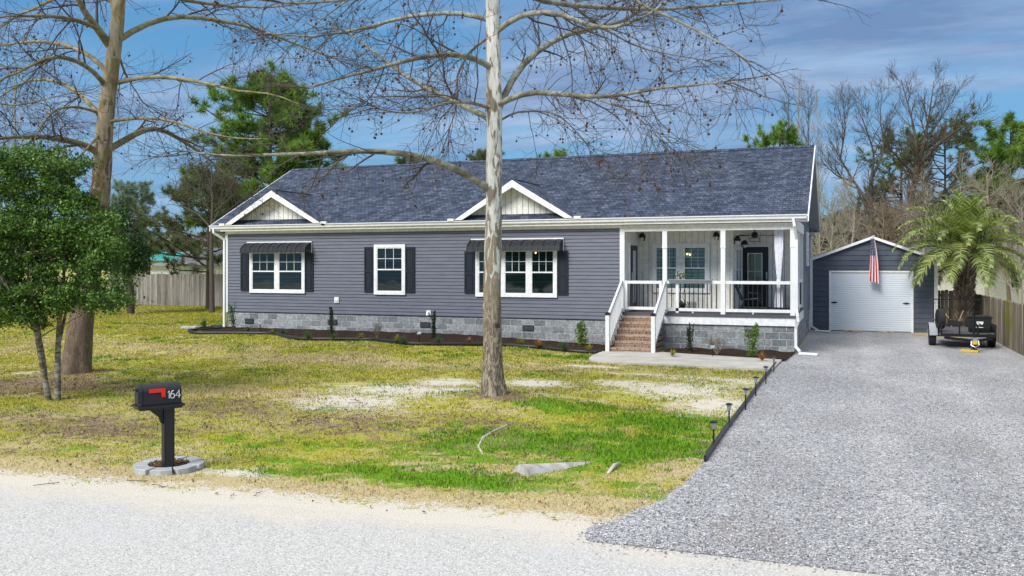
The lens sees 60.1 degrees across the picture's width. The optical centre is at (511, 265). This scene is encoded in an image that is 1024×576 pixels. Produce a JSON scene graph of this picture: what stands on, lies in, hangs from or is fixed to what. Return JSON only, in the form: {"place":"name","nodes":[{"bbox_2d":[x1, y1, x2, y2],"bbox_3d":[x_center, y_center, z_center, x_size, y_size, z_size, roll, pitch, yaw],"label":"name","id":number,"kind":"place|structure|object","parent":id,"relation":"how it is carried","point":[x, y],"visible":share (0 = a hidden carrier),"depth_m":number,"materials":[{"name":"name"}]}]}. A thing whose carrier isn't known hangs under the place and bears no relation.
{"place":"outdoors","nodes":[
{"label":"outdoors","id":0,"kind":"place"},
{"bbox_2d":[0,484,890,575],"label":"road","id":1,"kind":"structure","parent":0,"point":[68,531],"depth_m":8.05,"materials":[{"name":"asphalt"}]},
{"bbox_2d":[0,269,948,531],"bbox_3d":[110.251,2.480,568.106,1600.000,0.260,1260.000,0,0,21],"label":"lawn","id":2,"kind":"structure","parent":0,"point":[512,517],"depth_m":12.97,"materials":[{"name":"plant"}]},
{"bbox_2d":[2,53,31,259],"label":"bare tree","id":3,"kind":"object","parent":2,"relation":"on","point":[15,110],"visible":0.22,"depth_m":59.98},
{"bbox_2d":[0,137,152,400],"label":"evergreen tree","id":4,"kind":"object","parent":2,"relation":"on","point":[97,249],"visible":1,"depth_m":16.38,"materials":[{"name":"green plant"}]},
{"bbox_2d":[12,226,224,270],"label":"woodland","id":5,"kind":"object","parent":2,"relation":"on","point":[170,235],"visible":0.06,"depth_m":111.41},
{"bbox_2d":[106,194,157,313],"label":"ivy clad tree","id":6,"kind":"object","parent":2,"relation":"on","point":[141,254],"visible":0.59,"depth_m":42.55,"materials":[{"name":"green plant"}]},
{"bbox_2d":[109,178,170,256],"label":"pine tree","id":7,"kind":"object","parent":2,"relation":"on","point":[131,195],"visible":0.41,"depth_m":84.09,"materials":[{"name":"green plant"}]},
{"bbox_2d":[133,461,150,471],"bbox_3d":[-4.661,2.530,11.140,0.197,0.080,0.265,0,0,-7],"label":"ring stone","id":8,"kind":"object","parent":2,"relation":"on","point":[139,463],"visible":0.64,"depth_m":11.10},
{"bbox_2d":[134,465,154,475],"bbox_3d":[-4.534,2.530,10.920,0.265,0.079,0.197,0,0,38],"label":"ring stone","id":9,"kind":"object","parent":2,"relation":"on","point":[143,470],"visible":0.85,"depth_m":10.85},
{"bbox_2d":[142,457,160,461],"bbox_3d":[-4.595,2.530,11.386,0.197,0.081,0.265,0,0,38],"label":"ring stone","id":10,"kind":"object","parent":2,"relation":"on","point":[152,459],"visible":0.27,"depth_m":11.38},
{"bbox_2d":[132,381,184,470],"bbox_3d":[-4.380,2.004,10.932,0.577,1.112,0.320,0,0,-37],"label":"mailbox","id":11,"kind":"object","parent":2,"relation":"on","point":[162,401],"visible":1,"depth_m":10.92,"materials":[{"name":"black paint"}]},
{"bbox_2d":[133,384,142,406],"bbox_3d":[-4.577,1.577,10.785,0.085,0.258,0.260,0,0,-37],"label":"door","id":12,"kind":"structure","parent":11,"relation":"in","point":[138,389],"depth_m":10.73,"materials":[{"name":"black paint"}]},
{"bbox_2d":[150,467,171,475],"bbox_3d":[-4.289,2.530,10.854,0.265,0.078,0.197,0,0,-7],"label":"ring stone","id":13,"kind":"object","parent":2,"relation":"on","point":[161,471],"visible":1,"depth_m":10.78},
{"bbox_2d":[108,274,222,305],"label":"wood fence","id":14,"kind":"object","parent":2,"relation":"on","point":[182,290],"visible":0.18,"depth_m":51.74,"materials":[{"name":"wood"}]},
{"bbox_2d":[150,252,183,271],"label":"yellow house","id":15,"kind":"structure","parent":2,"relation":"on","point":[159,259],"depth_m":76.44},
{"bbox_2d":[148,460,188,467],"bbox_3d":[-4.332,2.498,11.183,0.510,0.025,0.510,0,0,21],"label":"mulch ring","id":16,"kind":"object","parent":2,"relation":"on","point":[179,464],"visible":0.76,"depth_m":11.13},
{"bbox_2d":[148,458,188,466],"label":"mulch chips","id":17,"kind":"object","parent":16,"relation":"on","point":[156,461],"visible":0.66,"depth_m":11.17,"materials":[{"name":"brown plant"}]},
{"bbox_2d":[151,263,196,275],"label":"white outbuilding","id":18,"kind":"structure","parent":2,"relation":"on","point":[158,268],"depth_m":66.00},
{"bbox_2d":[144,229,223,273],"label":"undergrowth","id":19,"kind":"object","parent":2,"relation":"on","point":[205,239],"visible":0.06,"depth_m":92.76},
{"bbox_2d":[173,464,195,474],"bbox_3d":[-4.069,2.529,10.981,0.197,0.078,0.265,0,0,38],"label":"ring stone","id":20,"kind":"object","parent":2,"relation":"on","point":[184,469],"visible":1,"depth_m":10.93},
{"bbox_2d":[126,159,245,308],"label":"pine tree","id":21,"kind":"object","parent":2,"relation":"on","point":[195,246],"visible":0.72,"depth_m":46.74,"materials":[{"name":"green plant"}]},
{"bbox_2d":[180,326,200,328],"bbox_3d":[-11.986,2.310,33.050,0.676,0.100,0.348,0,0,17],"label":"splash block","id":22,"kind":"object","parent":2,"relation":"on","point":[185,327],"depth_m":32.90,"materials":[{"name":"concrete"}]},
{"bbox_2d":[0,0,382,374],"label":"sycamore tree","id":23,"kind":"object","parent":2,"relation":"on","point":[77,352],"visible":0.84,"depth_m":20.65,"materials":[{"name":"plant"}]},
{"bbox_2d":[184,456,202,461],"bbox_3d":[-4.129,2.530,11.446,0.265,0.079,0.197,0,0,38],"label":"ring stone","id":24,"kind":"object","parent":2,"relation":"on","point":[191,458],"visible":0.47,"depth_m":11.43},
{"bbox_2d":[187,460,203,469],"bbox_3d":[-4.003,2.530,11.226,0.197,0.080,0.265,0,0,-7],"label":"ring stone","id":25,"kind":"object","parent":2,"relation":"on","point":[199,464],"visible":0.72,"depth_m":11.16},
{"bbox_2d":[174,247,222,273],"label":"grey shed","id":26,"kind":"structure","parent":2,"relation":"on","point":[191,260],"depth_m":70.00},
{"bbox_2d":[141,144,258,312],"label":"bare tree","id":27,"kind":"object","parent":2,"relation":"on","point":[211,282],"visible":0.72,"depth_m":43.94,"materials":[{"name":"plant"}]},
{"bbox_2d":[199,318,210,326],"bbox_3d":[-11.300,2.047,32.478,0.709,0.423,0.525,0,0,-18],"label":"young palm","id":28,"kind":"object","parent":2,"relation":"on","point":[203,323],"visible":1,"depth_m":32.44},
{"bbox_2d":[199,270,222,273],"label":"wood fence","id":29,"kind":"object","parent":2,"relation":"on","point":[219,272],"visible":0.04,"depth_m":57.68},
{"bbox_2d":[170,57,350,235],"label":"pine tree","id":30,"kind":"object","parent":2,"relation":"on","point":[239,126],"visible":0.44,"depth_m":50.87,"materials":[{"name":"green plant"}]},
{"bbox_2d":[0,358,722,495],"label":"fallen twigs","id":31,"kind":"object","parent":2,"relation":"on","point":[258,419],"visible":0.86,"depth_m":14.67,"materials":[{"name":"wood"}]},
{"bbox_2d":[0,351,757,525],"bbox_3d":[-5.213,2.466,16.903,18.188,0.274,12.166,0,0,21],"label":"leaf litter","id":32,"kind":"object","parent":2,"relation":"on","point":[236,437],"visible":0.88,"depth_m":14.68,"materials":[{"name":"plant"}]},
{"bbox_2d":[188,325,601,353],"bbox_3d":[-4.991,2.398,28.442,16.047,0.311,2.727,0,0,30],"label":"bed edging","id":33,"kind":"object","parent":2,"relation":"on","point":[195,330],"visible":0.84,"depth_m":27.27,"materials":[{"name":"black paint"}]},
{"bbox_2d":[393,156,420,163],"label":"distant pine","id":34,"kind":"object","parent":2,"relation":"on","point":[403,159],"visible":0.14,"depth_m":74.78,"materials":[{"name":"green plant"}]},
{"bbox_2d":[204,327,611,350],"bbox_3d":[-3.939,2.374,28.557,14.328,0.269,3.390,0,0,21],"label":"mulch bed","id":35,"kind":"object","parent":2,"relation":"on","point":[414,337],"visible":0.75,"depth_m":28.51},
{"bbox_2d":[228,303,237,327],"bbox_3d":[-9.962,1.807,31.694,0.520,0.972,0.364,0,0,9],"label":"shrub","id":36,"kind":"object","parent":35,"relation":"on","point":[231,317],"visible":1,"depth_m":31.65,"materials":[{"name":"green plant"}]},
{"bbox_2d":[329,306,334,334],"bbox_3d":[-5.861,1.800,28.755,0.234,0.984,0.234,0,0,-23],"label":"column shrub","id":37,"kind":"object","parent":35,"relation":"on","point":[331,321],"visible":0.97,"depth_m":28.75,"materials":[{"name":"green plant"}]},
{"bbox_2d":[372,323,382,337],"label":"shrub","id":38,"kind":"object","parent":35,"relation":"on","point":[377,330],"visible":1,"depth_m":27.73,"materials":[{"name":"brown plant"}]},
{"bbox_2d":[430,310,436,337],"bbox_3d":[-2.464,1.855,27.829,0.274,0.892,0.271,0,0,-23],"label":"column shrub","id":39,"kind":"object","parent":35,"relation":"on","point":[433,328],"visible":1,"depth_m":27.82,"materials":[{"name":"green plant"}]},
{"bbox_2d":[557,340,569,348],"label":"grass tuft","id":40,"kind":"object","parent":35,"relation":"on","point":[562,346],"visible":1,"depth_m":25.86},
{"bbox_2d":[570,319,588,344],"bbox_3d":[2.076,2.061,27.188,0.661,0.833,0.529,0,0,21],"label":"shrub","id":41,"kind":"object","parent":35,"relation":"on","point":[581,340],"visible":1,"depth_m":27.13,"materials":[{"name":"green plant"}]},
{"bbox_2d":[464,145,505,160],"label":"distant pine","id":42,"kind":"object","parent":2,"relation":"on","point":[482,155],"visible":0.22,"depth_m":73.74,"materials":[{"name":"green plant"}]},
{"bbox_2d":[108,0,876,396],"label":"sycamore tree","id":43,"kind":"object","parent":2,"relation":"on","point":[496,98],"visible":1,"depth_m":16.00,"materials":[{"name":"grey plant"}]},
{"bbox_2d":[477,420,517,454],"bbox_3d":[-0.280,2.555,13.303,0.279,0.046,2.598,0,0,11],"label":"exposed root","id":44,"kind":"object","parent":2,"relation":"on","point":[483,437],"visible":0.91,"depth_m":13.22,"materials":[{"name":"wood"}]},
{"bbox_2d":[209,145,819,353],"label":"house","id":45,"kind":"structure","parent":2,"relation":"on","point":[386,257],"depth_m":29.34,"materials":[{"name":"grey"}]},
{"bbox_2d":[249,252,304,292],"bbox_3d":[-8.477,0.207,31.954,2.371,1.568,0.073,0,0,21],"label":"window","id":46,"kind":"structure","parent":45,"relation":"in","point":[277,268],"depth_m":31.92,"materials":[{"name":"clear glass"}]},
{"bbox_2d":[374,244,405,294],"bbox_3d":[-4.186,0.135,30.313,1.205,1.720,0.073,0,0,21],"label":"window","id":47,"kind":"structure","parent":45,"relation":"in","point":[385,255],"depth_m":30.32,"materials":[{"name":"white glass"}]},
{"bbox_2d":[475,250,556,297],"bbox_3d":[0.121,0.216,28.665,2.819,1.605,0.073,0,0,21],"label":"window","id":48,"kind":"structure","parent":45,"relation":"in","point":[523,273],"depth_m":28.55,"materials":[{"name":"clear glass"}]},
{"bbox_2d":[629,242,637,310],"bbox_3d":[3.911,0.345,28.317,0.102,2.150,1.110,0,0,21],"label":"door","id":49,"kind":"structure","parent":45,"relation":"in","point":[633,247],"depth_m":28.30,"materials":[{"name":"grey glass"}]},
{"bbox_2d":[639,233,645,240],"bbox_3d":[4.266,-0.941,28.972,0.210,0.260,0.217,0,0,21],"label":"wall lamp","id":50,"kind":"object","parent":45,"relation":"attached to","point":[642,236],"visible":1,"depth_m":28.92,"materials":[{"name":"black metal"}]},
{"bbox_2d":[652,243,709,292],"bbox_3d":[5.447,0.078,28.614,1.860,1.604,0.073,0,0,21],"label":"window","id":51,"kind":"structure","parent":45,"relation":"in","point":[680,258],"depth_m":28.56,"materials":[{"name":"clear glass"}]},
{"bbox_2d":[687,302,695,311],"bbox_3d":[5.603,1.280,27.589,0.260,0.300,0.220,0,0,21],"label":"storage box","id":52,"kind":"object","parent":45,"relation":"on","point":[691,304],"visible":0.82,"depth_m":27.48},
{"bbox_2d":[713,232,719,239],"bbox_3d":[6.487,-0.949,28.122,0.210,0.260,0.217,0,0,21],"label":"wall lamp","id":53,"kind":"object","parent":45,"relation":"attached to","point":[716,235],"visible":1,"depth_m":28.06,"materials":[{"name":"black metal"}]},
{"bbox_2d":[734,236,740,243],"bbox_3d":[7.192,-0.816,28.244,0.217,0.260,0.210,0,0,21],"label":"wall lamp","id":54,"kind":"object","parent":45,"relation":"attached to","point":[737,239],"visible":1,"depth_m":28.19,"materials":[{"name":"black metal"}]},
{"bbox_2d":[735,246,741,292],"bbox_3d":[7.450,0.130,29.163,0.073,1.500,1.600,0,0,21],"label":"window","id":55,"kind":"structure","parent":45,"relation":"in","point":[738,250],"depth_m":29.07,"materials":[{"name":"grey glass"}]},
{"bbox_2d":[741,240,747,247],"bbox_3d":[7.925,-0.740,30.159,0.217,0.260,0.210,0,0,21],"label":"wall lamp","id":56,"kind":"object","parent":45,"relation":"attached to","point":[744,243],"visible":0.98,"depth_m":30.11,"materials":[{"name":"black metal"}]},
{"bbox_2d":[735,284,761,308],"bbox_3d":[7.243,0.946,27.165,0.860,0.941,0.568,0,0,21],"label":"lounge chair","id":57,"kind":"object","parent":45,"relation":"on","point":[737,290],"visible":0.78,"depth_m":27.21,"materials":[{"name":"black metal"}]},
{"bbox_2d":[735,230,773,241],"bbox_3d":[7.708,-0.947,28.112,1.259,0.386,1.223,0,0,21],"label":"ceiling fan","id":58,"kind":"object","parent":45,"relation":"hanging from","point":[754,234],"visible":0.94,"depth_m":27.98,"materials":[{"name":"black metal"}]},
{"bbox_2d":[743,244,770,306],"bbox_3d":[8.357,0.345,30.455,1.071,2.150,0.102,0,0,21],"label":"door","id":59,"kind":"structure","parent":45,"relation":"in","point":[756,257],"depth_m":30.44,"materials":[{"name":"black glass"}]},
{"bbox_2d":[774,230,782,307],"bbox_3d":[7.837,0.055,26.027,0.215,2.350,0.139,0,0,-3],"label":"curtain","id":60,"kind":"object","parent":45,"relation":"hanging from","point":[778,241],"visible":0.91,"depth_m":26.02,"materials":[{"name":"fabric"}]},
{"bbox_2d":[806,232,808,265],"bbox_3d":[10.626,-0.590,31.856,0.073,1.200,1.100,0,0,21],"label":"window","id":61,"kind":"structure","parent":45,"relation":"in","point":[807,234],"depth_m":31.34,"materials":[{"name":"grey glass"}]},
{"bbox_2d":[513,462,589,476],"bbox_3d":[0.647,2.660,11.262,1.383,0.439,0.340,0,0,-37],"label":"rock","id":62,"kind":"object","parent":2,"relation":"on","point":[528,470],"visible":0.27,"depth_m":10.95,"materials":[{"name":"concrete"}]},
{"bbox_2d":[537,147,568,156],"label":"distant pine","id":63,"kind":"object","parent":2,"relation":"on","point":[560,152],"visible":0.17,"depth_m":74.70,"materials":[{"name":"green plant"}]},
{"bbox_2d":[607,462,620,473],"bbox_3d":[1.277,2.526,11.101,0.058,0.081,0.509,0,0,21],"label":"bleached stick","id":64,"kind":"object","parent":2,"relation":"on","point":[613,466],"visible":1,"depth_m":11.04,"materials":[{"name":"wood"}]},
{"bbox_2d":[709,420,717,441],"bbox_3d":[2.813,2.375,12.354,0.116,0.430,0.116,0,0,21],"label":"path light","id":65,"kind":"object","parent":2,"relation":"on","point":[713,423],"visible":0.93,"depth_m":12.33,"materials":[{"name":"black metal"}]},
{"bbox_2d":[663,347,794,358],"bbox_3d":[6.129,2.485,25.196,3.556,0.060,2.474,0,0,21],"label":"mulch bed","id":66,"kind":"object","parent":2,"relation":"on","point":[743,353],"visible":0.82,"depth_m":25.28,"materials":[{"name":"soil"}]},
{"bbox_2d":[685,323,694,352],"bbox_3d":[5.101,2.070,25.420,0.346,0.907,0.294,0,0,21],"label":"column shrub","id":67,"kind":"object","parent":66,"relation":"on","point":[690,341],"visible":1,"depth_m":25.38,"materials":[{"name":"green plant"}]},
{"bbox_2d":[704,335,728,354],"bbox_3d":[5.700,2.220,24.764,0.589,0.574,0.531,0,0,-14],"label":"shrub","id":68,"kind":"object","parent":66,"relation":"on","point":[711,342],"visible":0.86,"depth_m":24.78,"materials":[{"name":"brown plant"}]},
{"bbox_2d":[744,323,760,356],"bbox_3d":[6.573,2.019,24.203,0.439,1.006,0.415,0,0,21],"label":"shrub","id":69,"kind":"object","parent":66,"relation":"on","point":[754,336],"visible":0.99,"depth_m":24.18,"materials":[{"name":"green plant"}]},
{"bbox_2d":[725,403,732,427],"bbox_3d":[3.416,2.375,13.933,0.116,0.430,0.116,0,0,21],"label":"path light","id":70,"kind":"object","parent":2,"relation":"on","point":[729,406],"visible":0.93,"depth_m":13.92,"materials":[{"name":"black metal"}]},
{"bbox_2d":[741,118,805,147],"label":"pine tree","id":71,"kind":"object","parent":2,"relation":"on","point":[790,135],"visible":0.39,"depth_m":59.18,"materials":[{"name":"green plant"}]},
{"bbox_2d":[778,81,801,145],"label":"slender tree","id":72,"kind":"object","parent":2,"relation":"on","point":[787,111],"visible":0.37,"depth_m":60.02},
{"bbox_2d":[788,70,807,142],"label":"slender tree","id":73,"kind":"object","parent":2,"relation":"on","point":[798,110],"visible":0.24,"depth_m":61.98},
{"bbox_2d":[794,75,824,256],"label":"slender tree","id":74,"kind":"object","parent":2,"relation":"on","point":[810,140],"visible":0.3,"depth_m":60.94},
{"bbox_2d":[804,91,829,253],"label":"slender tree","id":75,"kind":"object","parent":2,"relation":"on","point":[819,189],"visible":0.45,"depth_m":58.97,"materials":[{"name":"plant"}]},
{"bbox_2d":[810,181,867,257],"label":"brushy tree","id":76,"kind":"object","parent":2,"relation":"on","point":[830,247],"visible":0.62,"depth_m":45.93,"materials":[{"name":"plant"}]},
{"bbox_2d":[816,173,879,248],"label":"brushy tree","id":77,"kind":"object","parent":2,"relation":"on","point":[848,183],"visible":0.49,"depth_m":49.97,"materials":[{"name":"plant"}]},
{"bbox_2d":[800,68,911,235],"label":"bare tree","id":78,"kind":"object","parent":2,"relation":"on","point":[872,179],"visible":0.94,"depth_m":54.16,"materials":[{"name":"plant"}]},
{"bbox_2d":[809,236,942,332],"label":"garage","id":79,"kind":"structure","parent":2,"relation":"on","point":[848,294],"depth_m":34.20,"materials":[{"name":"metal"}]},
{"bbox_2d":[831,273,910,331],"bbox_3d":[13.846,1.409,34.186,2.860,2.241,0.054,0,0,21],"label":"roll up door","id":80,"kind":"structure","parent":79,"relation":"in","point":[857,302],"depth_m":34.20,"materials":[{"name":"white metal"}]},
{"bbox_2d":[869,235,879,283],"bbox_3d":[13.816,-0.220,33.859,0.267,1.863,0.433,0,0,-14],"label":"flag","id":81,"kind":"object","parent":79,"relation":"attached to","point":[874,272],"visible":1,"depth_m":33.77,"materials":[{"name":"fabric"}]},
{"bbox_2d":[842,176,927,245],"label":"brushy tree","id":82,"kind":"object","parent":2,"relation":"on","point":[883,236],"visible":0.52,"depth_m":46.97,"materials":[{"name":"plant"}]},
{"bbox_2d":[850,125,946,214],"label":"pine tree","id":83,"kind":"object","parent":2,"relation":"on","point":[887,165],"visible":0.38,"depth_m":65.43,"materials":[{"name":"green plant"}]},
{"bbox_2d":[871,159,937,248],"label":"brushy tree","id":84,"kind":"object","parent":2,"relation":"on","point":[906,197],"visible":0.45,"depth_m":49.89,"materials":[{"name":"plant"}]},
{"bbox_2d":[810,192,1023,256],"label":"undergrowth","id":85,"kind":"object","parent":2,"relation":"on","point":[865,227],"visible":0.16,"depth_m":60.72,"materials":[{"name":"plant"}]},
{"bbox_2d":[890,172,947,253],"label":"brushy tree","id":86,"kind":"object","parent":2,"relation":"on","point":[918,214],"visible":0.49,"depth_m":47.86,"materials":[{"name":"plant"}]},
{"bbox_2d":[823,191,1021,221],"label":"woodland","id":87,"kind":"object","parent":2,"relation":"on","point":[863,211],"depth_m":97.40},
{"bbox_2d":[848,57,1002,240],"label":"bare tree","id":88,"kind":"object","parent":2,"relation":"on","point":[918,162],"visible":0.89,"depth_m":58.09,"materials":[{"name":"brown plant"}]},
{"bbox_2d":[886,102,1006,212],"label":"pine tree","id":89,"kind":"object","parent":2,"relation":"on","point":[959,141],"visible":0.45,"depth_m":63.59,"materials":[{"name":"green plant"}]},
{"bbox_2d":[899,244,1023,313],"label":"neighbour house","id":90,"kind":"structure","parent":2,"relation":"on","point":[999,291],"depth_m":47.00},
{"bbox_2d":[935,151,989,248],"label":"brushy tree","id":91,"kind":"object","parent":2,"relation":"on","point":[960,185],"visible":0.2,"depth_m":49.87,"materials":[{"name":"plant"}]},
{"bbox_2d":[951,109,1023,222],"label":"pine tree","id":92,"kind":"object","parent":2,"relation":"on","point":[999,151],"visible":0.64,"depth_m":61.67,"materials":[{"name":"green plant"}]},
{"bbox_2d":[960,151,1018,295],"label":"brushy tree","id":93,"kind":"object","parent":2,"relation":"on","point":[984,204],"visible":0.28,"depth_m":45.97,"materials":[{"name":"plant"}]},
{"bbox_2d":[967,151,1023,300],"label":"brushy tree","id":94,"kind":"object","parent":2,"relation":"on","point":[1008,290],"visible":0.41,"depth_m":43.98,"materials":[{"name":"plant"}]},
{"bbox_2d":[988,178,1023,303],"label":"brushy tree","id":95,"kind":"object","parent":2,"relation":"on","point":[1020,300],"visible":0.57,"depth_m":41.97,"materials":[{"name":"plant"}]},
{"bbox_2d":[0,0,1023,237],"label":"sky","id":96,"kind":"structure","parent":0,"point":[983,38],"materials":[{"name":"blue"}]},
{"bbox_2d":[589,351,781,370],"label":"path","id":97,"kind":"structure","parent":0,"point":[666,359],"depth_m":23.23,"materials":[{"name":"concrete"}]},
{"bbox_2d":[571,330,1023,575],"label":"driveway","id":98,"kind":"structure","parent":0,"point":[872,351],"depth_m":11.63,"materials":[{"name":"gravel"}]},
{"bbox_2d":[704,362,776,461],"bbox_3d":[4.625,2.530,17.111,0.062,0.130,12.024,0,0,21],"label":"drive edging","id":99,"kind":"object","parent":98,"relation":"on","point":[714,444],"visible":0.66,"depth_m":14.28,"materials":[{"name":"black paint"}]},
{"bbox_2d":[742,388,748,409],"bbox_3d":[4.122,2.375,15.624,0.116,0.430,0.116,0,0,21],"label":"path light","id":100,"kind":"object","parent":98,"relation":"on","point":[745,391],"visible":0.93,"depth_m":15.60,"materials":[{"name":"black metal"}]},
{"bbox_2d":[753,376,758,395],"bbox_3d":[4.756,2.375,17.275,0.116,0.430,0.116,0,0,21],"label":"path light","id":101,"kind":"object","parent":98,"relation":"on","point":[755,378],"visible":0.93,"depth_m":17.26,"materials":[{"name":"black metal"}]},
{"bbox_2d":[798,352,818,355],"bbox_3d":[8.425,2.510,25.186,0.592,0.060,0.313,0,0,35],"label":"splash block","id":102,"kind":"object","parent":98,"relation":"on","point":[808,353],"depth_m":25.04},
{"bbox_2d":[910,333,971,337],"bbox_3d":[15.944,2.540,32.445,2.500,0.001,2.600,0,0,21],"label":"turf patch","id":103,"kind":"object","parent":98,"relation":"on","point":[922,334],"visible":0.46,"depth_m":32.64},
{"bbox_2d":[945,311,963,333],"bbox_3d":[15.849,2.081,31.803,0.707,0.957,0.367,0,0,21],"label":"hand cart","id":104,"kind":"object","parent":103,"relation":"on","point":[957,322],"visible":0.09,"depth_m":31.71,"materials":[{"name":"metal"}]},
{"bbox_2d":[891,188,1023,333],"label":"palm tree","id":105,"kind":"object","parent":103,"relation":"on","point":[963,228],"visible":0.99,"depth_m":32.47,"materials":[{"name":"green plant"}]},
{"bbox_2d":[938,290,976,325],"bbox_3d":[17.034,1.741,34.000,1.474,1.638,0.200,0,0,17],"label":"wood fence","id":106,"kind":"object","parent":98,"relation":"on","point":[946,295],"visible":0.25,"depth_m":34.02,"materials":[{"name":"wood"}]},
{"bbox_2d":[927,299,995,349],"bbox_3d":[14.167,1.841,27.872,1.888,1.438,4.328,0,0,21],"label":"utility trailer","id":107,"kind":"object","parent":98,"relation":"on","point":[937,327],"visible":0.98,"depth_m":27.51,"materials":[{"name":"black metal"}]},
{"bbox_2d":[965,315,992,332],"bbox_3d":[14.431,1.798,27.370,0.720,0.520,0.560,0,0,21],"label":"storage bin","id":108,"kind":"object","parent":107,"relation":"on","point":[983,319],"visible":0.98,"depth_m":27.15,"materials":[{"name":"plastic"}]},
{"bbox_2d":[960,349,979,352],"bbox_3d":[13.493,2.515,26.088,0.480,0.070,0.180,0,0,41],"label":"yellow block","id":109,"kind":"object","parent":98,"relation":"on","point":[968,350],"depth_m":26.01,"materials":[{"name":"paint"}]},
{"bbox_2d":[976,294,1023,355],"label":"wood fence","id":110,"kind":"object","parent":98,"relation":"on","point":[1007,319],"visible":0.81,"depth_m":27.63,"materials":[{"name":"wood"}]},
{"bbox_2d":[586,535,1023,575],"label":"driveway apron","id":111,"kind":"object","parent":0,"point":[846,565],"visible":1,"depth_m":7.49,"materials":[{"name":"gravel"}]},
{"bbox_3d":[5.291,1.058,27.661,0.429,0.750,0.424,0,0,21],"label":"plant stand","id":112,"kind":"object","parent":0,"visible":0},
{"bbox_2d":[673,271,685,286],"bbox_3d":[5.257,0.387,27.707,0.567,0.586,0.579,0,0,-36],"label":"potted plant","id":113,"kind":"object","parent":112,"relation":"on","point":[679,274],"visible":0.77,"depth_m":27.63,"materials":[{"name":"green plant"}]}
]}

